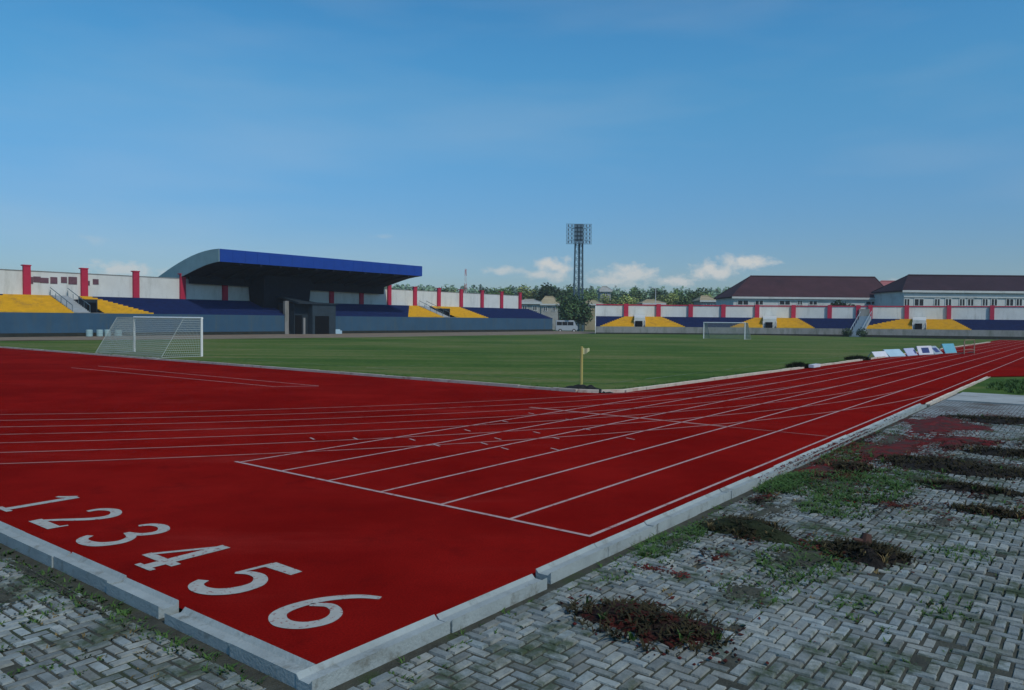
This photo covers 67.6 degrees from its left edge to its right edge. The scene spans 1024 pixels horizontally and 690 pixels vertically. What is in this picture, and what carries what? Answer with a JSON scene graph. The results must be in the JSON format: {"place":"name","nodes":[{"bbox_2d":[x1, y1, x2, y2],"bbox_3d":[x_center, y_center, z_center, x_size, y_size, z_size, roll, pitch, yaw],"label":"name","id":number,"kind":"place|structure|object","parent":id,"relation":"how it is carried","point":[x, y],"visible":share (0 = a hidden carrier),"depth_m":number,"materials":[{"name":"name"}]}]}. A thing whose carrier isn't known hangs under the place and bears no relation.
{"place":"outdoors","nodes":[
{"label":"outdoors","id":0,"kind":"place"},
{"bbox_2d":[0,331,594,340],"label":"gravel path","id":1,"kind":"structure","parent":0,"point":[251,336],"depth_m":109.66,"materials":[{"name":"grey gravel"}]},
{"bbox_2d":[86,330,92,336],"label":"water drum","id":2,"kind":"object","parent":1,"relation":"on","point":[89,333],"visible":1,"depth_m":94.71,"materials":[{"name":"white plastic"}]},
{"bbox_2d":[96,330,102,335],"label":"water drum","id":3,"kind":"object","parent":1,"relation":"on","point":[99,332],"visible":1,"depth_m":95.73,"materials":[{"name":"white plastic"}]},
{"bbox_2d":[0,334,992,389],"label":"football pitch","id":4,"kind":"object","parent":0,"point":[613,361],"visible":0.89,"depth_m":58.09,"materials":[{"name":"green plant"}]},
{"bbox_2d":[95,316,202,357],"bbox_3d":[-24.459,-0.615,51.263,9.047,2.579,2.792,2,2,38],"label":"football goal","id":5,"kind":"object","parent":4,"relation":"on","point":[134,335],"visible":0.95,"depth_m":50.20,"materials":[{"name":"white paint"}]},
{"bbox_2d":[82,351,872,388],"bbox_3d":[-2.011,1.102,41.876,56.937,0.150,28.526,1,2,0],"label":"grass fringe","id":6,"kind":"object","parent":4,"relation":"on","point":[509,382],"depth_m":36.05,"materials":[{"name":"green plant"}]},
{"bbox_2d":[580,346,589,384],"bbox_3d":[2.699,0.855,28.402,0.348,1.600,0.116,1,2,0],"label":"corner flag","id":7,"kind":"object","parent":4,"relation":"on","point":[583,350],"visible":0.97,"depth_m":28.37,"materials":[{"name":"fabric"}]},
{"bbox_2d":[564,384,612,392],"bbox_3d":[2.599,1.566,27.922,2.493,0.248,0.942,2,2,33],"label":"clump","id":8,"kind":"object","parent":4,"relation":"on","point":[578,386],"visible":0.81,"depth_m":27.80,"materials":[{"name":"green plant"}]},
{"bbox_2d":[703,322,750,338],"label":"football goal","id":9,"kind":"object","parent":4,"relation":"on","point":[745,327],"visible":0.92,"depth_m":115.70,"materials":[{"name":"white paint"}]},
{"bbox_2d":[785,360,808,368],"bbox_3d":[16.362,1.068,43.745,2.221,0.457,1.510,-1,3,-44],"label":"grass clump","id":10,"kind":"object","parent":4,"relation":"on","point":[799,364],"visible":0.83,"depth_m":43.36,"materials":[{"name":"plant"}]},
{"bbox_2d":[844,354,870,360],"bbox_3d":[24.257,0.820,53.623,2.571,0.447,1.868,-1,2,-40],"label":"grass clump","id":11,"kind":"object","parent":4,"relation":"on","point":[853,356],"visible":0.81,"depth_m":53.25,"materials":[{"name":"plant"}]},
{"bbox_2d":[868,351,888,356],"bbox_3d":[27.551,0.713,57.585,2.661,0.460,0.660,-1,3,-45],"label":"trackside board","id":12,"kind":"object","parent":4,"relation":"on","point":[879,353],"visible":0.7,"depth_m":57.41,"materials":[{"name":"white plastic"}]},
{"bbox_2d":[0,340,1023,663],"bbox_3d":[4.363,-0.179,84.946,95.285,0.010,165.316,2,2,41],"label":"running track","id":13,"kind":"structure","parent":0,"point":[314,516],"depth_m":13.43,"materials":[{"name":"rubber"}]},
{"bbox_2d":[0,342,988,392],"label":"kerb","id":14,"kind":"structure","parent":13,"relation":"on","point":[536,387],"depth_m":34.48,"materials":[{"name":"concrete"}]},
{"bbox_2d":[809,364,819,367],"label":"concrete block","id":15,"kind":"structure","parent":13,"relation":"on","point":[813,365],"depth_m":43.15,"materials":[{"name":"white concrete"}]},
{"bbox_2d":[882,349,905,356],"bbox_3d":[29.663,0.615,59.638,2.687,0.560,0.878,-1,2,-39],"label":"trackside board","id":16,"kind":"object","parent":13,"relation":"on","point":[894,352],"visible":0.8,"depth_m":59.44,"materials":[{"name":"plastic"}]},
{"bbox_2d":[902,348,917,355],"bbox_3d":[31.879,0.554,61.516,0.718,0.600,2.687,2,3,43],"label":"trackside board","id":17,"kind":"object","parent":13,"relation":"on","point":[910,351],"visible":0.89,"depth_m":61.26,"materials":[{"name":"white plastic"}]},
{"bbox_2d":[914,346,933,354],"bbox_3d":[34.109,0.441,63.453,2.674,0.740,0.598,-1,2,-38],"label":"trackside board","id":18,"kind":"object","parent":13,"relation":"on","point":[924,350],"visible":0.93,"depth_m":63.22,"materials":[{"name":"white plastic"}]},
{"bbox_2d":[931,346,942,353],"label":"trackside board","id":19,"kind":"object","parent":13,"relation":"on","point":[935,349],"visible":0.66,"depth_m":65.58,"materials":[{"name":"white plastic"}]},
{"bbox_2d":[939,343,956,353],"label":"trackside board","id":20,"kind":"object","parent":13,"relation":"on","point":[948,348],"visible":0.91,"depth_m":67.18,"materials":[{"name":"blue plastic"}]},
{"bbox_2d":[960,340,974,353],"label":"timber frame","id":21,"kind":"object","parent":13,"relation":"on","point":[963,352],"visible":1,"depth_m":66.72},
{"bbox_2d":[0,396,1023,689],"bbox_3d":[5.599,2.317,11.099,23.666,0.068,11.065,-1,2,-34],"label":"block paving","id":22,"kind":"structure","parent":0,"point":[568,638],"depth_m":6.56,"materials":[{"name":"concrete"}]},
{"bbox_2d":[0,521,315,688],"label":"kerb","id":23,"kind":"structure","parent":22,"relation":"on","point":[277,663],"depth_m":6.75,"materials":[{"name":"concrete"}]},
{"bbox_2d":[0,426,1023,687],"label":"weeds","id":24,"kind":"object","parent":22,"relation":"on","point":[788,480],"visible":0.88,"depth_m":8.80,"materials":[{"name":"green plant"}]},
{"bbox_2d":[0,428,1023,689],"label":"spread soil","id":25,"kind":"structure","parent":22,"relation":"on","point":[738,590],"depth_m":8.41,"materials":[{"name":"brown soil"}]},
{"bbox_2d":[6,433,1020,682],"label":"dry weeds","id":26,"kind":"object","parent":22,"relation":"on","point":[84,635],"visible":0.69,"depth_m":7.29,"materials":[{"name":"brown plant"}]},
{"bbox_2d":[296,403,926,689],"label":"kerb","id":27,"kind":"structure","parent":22,"relation":"on","point":[333,672],"depth_m":7.22,"materials":[{"name":"concrete"}]},
{"bbox_2d":[560,593,740,664],"bbox_3d":[1.157,2.346,6.560,1.741,0.172,1.105,2,2,33],"label":"clump","id":28,"kind":"object","parent":22,"relation":"on","point":[647,622],"visible":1,"depth_m":6.47,"materials":[{"name":"brown plant"}]},
{"bbox_2d":[694,514,799,544],"bbox_3d":[2.905,2.251,9.603,1.242,0.193,1.137,1,2,0],"label":"clump","id":29,"kind":"object","parent":22,"relation":"on","point":[740,526],"visible":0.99,"depth_m":9.43,"materials":[{"name":"brown plant"}]},
{"bbox_2d":[542,413,1023,663],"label":"leaf litter","id":30,"kind":"object","parent":22,"relation":"on","point":[759,498],"visible":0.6,"depth_m":11.20,"materials":[{"name":"plant"}]},
{"bbox_2d":[633,409,1022,641],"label":"rubber crumb","id":31,"kind":"object","parent":22,"relation":"on","point":[685,573],"visible":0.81,"depth_m":15.64,"materials":[{"name":"red rubber"}]},
{"bbox_2d":[809,459,882,473],"bbox_3d":[6.062,2.168,13.825,1.251,0.140,1.284,1,2,0],"label":"clump","id":32,"kind":"object","parent":22,"relation":"on","point":[849,466],"visible":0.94,"depth_m":13.72,"materials":[{"name":"brown plant"}]},
{"bbox_2d":[808,532,926,569],"bbox_3d":[3.990,2.267,8.673,0.974,0.243,1.229,-1,2,-33],"label":"clump","id":33,"kind":"object","parent":22,"relation":"on","point":[865,548],"visible":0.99,"depth_m":8.53,"materials":[{"name":"brown plant"}]},
{"bbox_2d":[792,416,1007,478],"bbox_3d":[9.521,2.119,17.204,3.064,0.078,12.984,2,2,39],"label":"crumb drift","id":34,"kind":"object","parent":22,"relation":"on","point":[938,424],"visible":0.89,"depth_m":16.97,"materials":[{"name":"red rubber"}]},
{"bbox_2d":[834,452,1023,480],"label":"clump","id":35,"kind":"object","parent":22,"relation":"on","point":[967,468],"visible":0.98,"depth_m":13.76,"materials":[{"name":"brown plant"}]},
{"bbox_2d":[925,376,989,405],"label":"kerb","id":36,"kind":"structure","parent":22,"relation":"on","point":[941,398],"depth_m":28.57,"materials":[{"name":"concrete"}]},
{"bbox_2d":[900,476,1023,496],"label":"clump","id":37,"kind":"object","parent":22,"relation":"on","point":[958,485],"visible":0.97,"depth_m":12.05,"materials":[{"name":"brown plant"}]},
{"bbox_2d":[931,443,1023,458],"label":"clump","id":38,"kind":"object","parent":22,"relation":"on","point":[1010,451],"visible":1,"depth_m":15.52,"materials":[{"name":"brown plant"}]},
{"bbox_2d":[940,413,1023,425],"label":"clump","id":39,"kind":"object","parent":22,"relation":"on","point":[1017,421],"visible":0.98,"depth_m":20.65,"materials":[{"name":"brown plant"}]},
{"bbox_2d":[943,500,1023,521],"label":"clump","id":40,"kind":"object","parent":22,"relation":"on","point":[1003,512],"visible":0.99,"depth_m":10.56,"materials":[{"name":"brown plant"}]},
{"bbox_2d":[0,0,1023,294],"label":"sky","id":41,"kind":"structure","parent":0,"point":[708,144],"materials":[{"name":"blue"}]},
{"bbox_2d":[4,327,1023,612],"bbox_3d":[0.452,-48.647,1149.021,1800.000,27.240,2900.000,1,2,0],"label":"terrain","id":42,"kind":"structure","parent":0,"point":[594,331],"depth_m":88.42,"materials":[{"name":"green plant"}]},
{"bbox_2d":[0,249,552,336],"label":"grandstand","id":43,"kind":"object","parent":42,"relation":"on","point":[228,292],"visible":0.98,"depth_m":117.61,"materials":[{"name":"blue paint"}]},
{"bbox_2d":[74,299,97,312],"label":"doorway","id":44,"kind":"structure","parent":43,"relation":"in","point":[81,302],"depth_m":98.14,"materials":[{"name":"black concrete"}]},
{"bbox_2d":[432,308,449,314],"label":"doorway","id":45,"kind":"structure","parent":43,"relation":"in","point":[440,309],"depth_m":151.37,"materials":[{"name":"black concrete"}]},
{"bbox_2d":[435,286,449,291],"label":"broadleaf tree","id":46,"kind":"object","parent":42,"relation":"on","point":[443,290],"visible":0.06,"depth_m":288.85,"materials":[{"name":"green plant"}]},
{"bbox_2d":[464,270,466,292],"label":"radio mast","id":47,"kind":"object","parent":42,"relation":"on","point":[466,281],"visible":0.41,"depth_m":299.23,"materials":[{"name":"metal"}]},
{"bbox_2d":[469,287,490,293],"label":"broadleaf tree","id":48,"kind":"object","parent":42,"relation":"on","point":[486,290],"visible":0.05,"depth_m":277.98,"materials":[{"name":"green plant"}]},
{"bbox_2d":[488,287,511,294],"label":"broadleaf tree","id":49,"kind":"object","parent":42,"relation":"on","point":[495,292],"visible":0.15,"depth_m":288.84,"materials":[{"name":"green plant"}]},
{"bbox_2d":[499,287,522,299],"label":"broadleaf tree","id":50,"kind":"object","parent":42,"relation":"on","point":[509,288],"visible":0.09,"depth_m":300.37,"materials":[{"name":"green plant"}]},
{"bbox_2d":[517,284,539,299],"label":"broadleaf tree","id":51,"kind":"object","parent":42,"relation":"on","point":[527,294],"visible":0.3,"depth_m":267.38,"materials":[{"name":"green plant"}]},
{"bbox_2d":[529,282,558,300],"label":"broadleaf tree","id":52,"kind":"object","parent":42,"relation":"on","point":[544,291],"visible":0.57,"depth_m":263.56,"materials":[{"name":"green plant"}]},
{"bbox_2d":[384,284,728,319],"bbox_3d":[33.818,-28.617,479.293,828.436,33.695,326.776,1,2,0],"label":"woodland","id":53,"kind":"object","parent":42,"relation":"on","point":[716,292],"visible":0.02,"depth_m":532.50,"materials":[{"name":"green plant"}]},
{"bbox_2d":[547,285,576,319],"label":"broadleaf tree","id":54,"kind":"object","parent":42,"relation":"on","point":[558,292],"visible":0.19,"depth_m":273.79,"materials":[{"name":"green plant"}]},
{"bbox_2d":[556,320,577,330],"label":"minibus","id":55,"kind":"object","parent":42,"relation":"on","point":[561,325],"visible":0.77,"depth_m":182.94,"materials":[{"name":"white paint"}]},
{"bbox_2d":[555,284,585,310],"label":"broadleaf tree","id":56,"kind":"object","parent":42,"relation":"on","point":[570,290],"visible":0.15,"depth_m":286.84,"materials":[{"name":"green plant"}]},
{"bbox_2d":[554,292,594,325],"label":"broadleaf tree","id":57,"kind":"object","parent":42,"relation":"on","point":[576,309],"visible":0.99,"depth_m":184.87,"materials":[{"name":"green plant"}]},
{"bbox_2d":[575,290,597,301],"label":"broadleaf tree","id":58,"kind":"object","parent":42,"relation":"on","point":[589,296],"visible":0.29,"depth_m":283.71,"materials":[{"name":"green plant"}]},
{"bbox_2d":[599,294,617,303],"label":"broadleaf tree","id":59,"kind":"object","parent":42,"relation":"on","point":[604,300],"visible":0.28,"depth_m":239.40,"materials":[{"name":"green plant"}]},
{"bbox_2d":[611,291,631,303],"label":"broadleaf tree","id":60,"kind":"object","parent":42,"relation":"on","point":[617,298],"visible":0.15,"depth_m":300.50,"materials":[{"name":"green plant"}]},
{"bbox_2d":[616,294,640,303],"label":"broadleaf tree","id":61,"kind":"object","parent":42,"relation":"on","point":[624,299],"visible":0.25,"depth_m":232.97,"materials":[{"name":"green plant"}]},
{"bbox_2d":[628,287,647,303],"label":"broadleaf tree","id":62,"kind":"object","parent":42,"relation":"on","point":[637,294],"visible":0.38,"depth_m":306.42,"materials":[{"name":"green plant"}]},
{"bbox_2d":[648,288,670,301],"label":"broadleaf tree","id":63,"kind":"object","parent":42,"relation":"on","point":[658,293],"visible":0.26,"depth_m":298.95,"materials":[{"name":"green plant"}]},
{"bbox_2d":[653,292,678,304],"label":"broadleaf tree","id":64,"kind":"object","parent":42,"relation":"on","point":[668,300],"visible":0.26,"depth_m":230.04,"materials":[{"name":"green plant"}]},
{"bbox_2d":[671,289,693,304],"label":"broadleaf tree","id":65,"kind":"object","parent":42,"relation":"on","point":[682,300],"visible":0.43,"depth_m":246.70,"materials":[{"name":"green plant"}]},
{"bbox_2d":[686,287,710,304],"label":"broadleaf tree","id":66,"kind":"object","parent":42,"relation":"on","point":[696,294],"visible":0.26,"depth_m":296.44,"materials":[{"name":"green plant"}]},
{"bbox_2d":[595,304,1023,339],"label":"grandstand","id":67,"kind":"object","parent":42,"relation":"on","point":[967,322],"visible":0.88,"depth_m":154.26,"materials":[{"name":"blue paint"}]},
{"bbox_2d":[634,315,644,326],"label":"doorway","id":68,"kind":"structure","parent":67,"relation":"in","point":[636,317],"depth_m":153.31,"materials":[{"name":"white concrete"}]},
{"bbox_2d":[763,316,776,327],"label":"doorway","id":69,"kind":"structure","parent":67,"relation":"in","point":[773,319],"depth_m":154.62,"materials":[{"name":"white concrete"}]},
{"bbox_2d":[849,309,871,336],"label":"access stair","id":70,"kind":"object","parent":67,"relation":"attached to","point":[863,321],"visible":0.74,"depth_m":153.36,"materials":[{"name":"grey concrete"}]},
{"bbox_2d":[913,317,925,328],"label":"doorway","id":71,"kind":"structure","parent":67,"relation":"in","point":[922,320],"depth_m":151.26,"materials":[{"name":"white concrete"}]},
{"bbox_2d":[830,299,855,305],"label":"broadleaf tree","id":72,"kind":"object","parent":42,"relation":"on","point":[835,303],"visible":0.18,"depth_m":169.25,"materials":[{"name":"green plant"}]},
{"bbox_2d":[842,328,853,336],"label":"shrub","id":73,"kind":"object","parent":42,"relation":"on","point":[847,332],"visible":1,"depth_m":145.57,"materials":[{"name":"green plant"}]},
{"bbox_2d":[856,327,867,336],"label":"shrub","id":74,"kind":"object","parent":42,"relation":"on","point":[861,332],"visible":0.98,"depth_m":140.69,"materials":[{"name":"green plant"}]},
{"bbox_2d":[522,299,541,312],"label":"village house","id":75,"kind":"structure","parent":0,"point":[532,304],"depth_m":204.75,"materials":[{"name":"white paint"}]},
{"bbox_2d":[540,296,559,329],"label":"village house","id":76,"kind":"structure","parent":0,"point":[548,305],"depth_m":231.82,"materials":[{"name":"white paint"}]},
{"bbox_2d":[566,224,591,330],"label":"floodlight tower","id":77,"kind":"structure","parent":0,"point":[577,233],"depth_m":200.75,"materials":[{"name":"metal"}]},
{"bbox_2d":[584,300,603,329],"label":"village house","id":78,"kind":"structure","parent":0,"point":[590,325],"depth_m":227.91,"materials":[{"name":"white paint"}]},
{"bbox_2d":[597,286,612,303],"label":"village house","id":79,"kind":"structure","parent":0,"point":[605,290],"depth_m":261.60,"materials":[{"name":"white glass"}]},
{"bbox_2d":[636,299,665,304],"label":"village house","id":80,"kind":"structure","parent":0,"point":[648,302],"depth_m":214.96,"materials":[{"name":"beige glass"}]},
{"bbox_2d":[692,295,715,304],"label":"village house","id":81,"kind":"structure","parent":0,"point":[704,300],"depth_m":225.10,"materials":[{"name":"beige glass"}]},
{"bbox_2d":[714,275,882,305],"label":"school building","id":82,"kind":"structure","parent":0,"point":[792,290],"depth_m":190.12,"materials":[{"name":"red tile"}]},
{"bbox_2d":[737,300,748,304],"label":"window","id":83,"kind":"structure","parent":82,"relation":"in","point":[743,302],"depth_m":187.70,"materials":[{"name":"white glass"}]},
{"bbox_2d":[755,301,763,304],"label":"window","id":84,"kind":"structure","parent":82,"relation":"in","point":[756,302],"depth_m":187.70,"materials":[{"name":"white glass"}]},
{"bbox_2d":[779,301,790,304],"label":"window","id":85,"kind":"structure","parent":82,"relation":"in","point":[780,302],"depth_m":187.70,"materials":[{"name":"white glass"}]},
{"bbox_2d":[809,301,817,304],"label":"window","id":86,"kind":"structure","parent":82,"relation":"in","point":[810,302],"depth_m":187.70,"materials":[{"name":"white glass"}]},
{"bbox_2d":[880,280,893,285],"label":"house","id":87,"kind":"structure","parent":0,"point":[884,282],"depth_m":217.81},
{"bbox_2d":[871,274,1023,305],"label":"school building","id":88,"kind":"structure","parent":0,"point":[951,290],"depth_m":174.44,"materials":[{"name":"white paint"}]},
{"bbox_2d":[904,298,909,305],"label":"window","id":89,"kind":"structure","parent":88,"relation":"in","point":[906,300],"depth_m":173.68,"materials":[{"name":"white glass"}]},
{"bbox_2d":[914,298,923,305],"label":"window","id":90,"kind":"structure","parent":88,"relation":"in","point":[917,301],"depth_m":173.68,"materials":[{"name":"white glass"}]},
{"bbox_2d":[934,298,940,305],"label":"window","id":91,"kind":"structure","parent":88,"relation":"in","point":[936,300],"depth_m":173.68,"materials":[{"name":"white glass"}]},
{"bbox_2d":[945,298,951,305],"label":"window","id":92,"kind":"structure","parent":88,"relation":"in","point":[948,301],"depth_m":173.68,"materials":[{"name":"white glass"}]},
{"bbox_2d":[959,298,965,305],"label":"window","id":93,"kind":"structure","parent":88,"relation":"in","point":[961,300],"depth_m":173.68,"materials":[{"name":"white glass"}]},
{"bbox_2d":[967,298,973,305],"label":"window","id":94,"kind":"structure","parent":88,"relation":"in","point":[970,301],"depth_m":173.68,"materials":[{"name":"white glass"}]},
{"bbox_2d":[982,298,987,305],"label":"window","id":95,"kind":"structure","parent":88,"relation":"in","point":[984,300],"depth_m":173.65,"materials":[{"name":"white glass"}]},
{"bbox_2d":[991,298,997,305],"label":"window","id":96,"kind":"structure","parent":88,"relation":"in","point":[994,301],"depth_m":173.68,"materials":[{"name":"white glass"}]},
{"bbox_2d":[1005,298,1013,305],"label":"window","id":97,"kind":"structure","parent":88,"relation":"in","point":[1009,301],"depth_m":173.68,"materials":[{"name":"white glass"}]},
{"bbox_2d":[1015,298,1022,305],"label":"window","id":98,"kind":"structure","parent":88,"relation":"in","point":[1019,301],"depth_m":173.68,"materials":[{"name":"white glass"}]},
{"bbox_2d":[910,393,1023,419],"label":"block paving","id":99,"kind":"structure","parent":0,"point":[945,406],"depth_m":23.43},
{"bbox_2d":[947,392,1023,405],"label":"concrete slab path","id":100,"kind":"structure","parent":0,"point":[1004,399],"depth_m":26.36,"materials":[{"name":"grey concrete"}]},
{"bbox_2d":[958,377,1023,394],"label":"verge","id":101,"kind":"structure","parent":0,"point":[980,387],"depth_m":31.01,"materials":[{"name":"green plant"}]},
{"bbox_2d":[984,377,1023,394],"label":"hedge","id":102,"kind":"object","parent":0,"point":[1010,383],"depth_m":31.43,"materials":[{"name":"green plant"}]}
]}

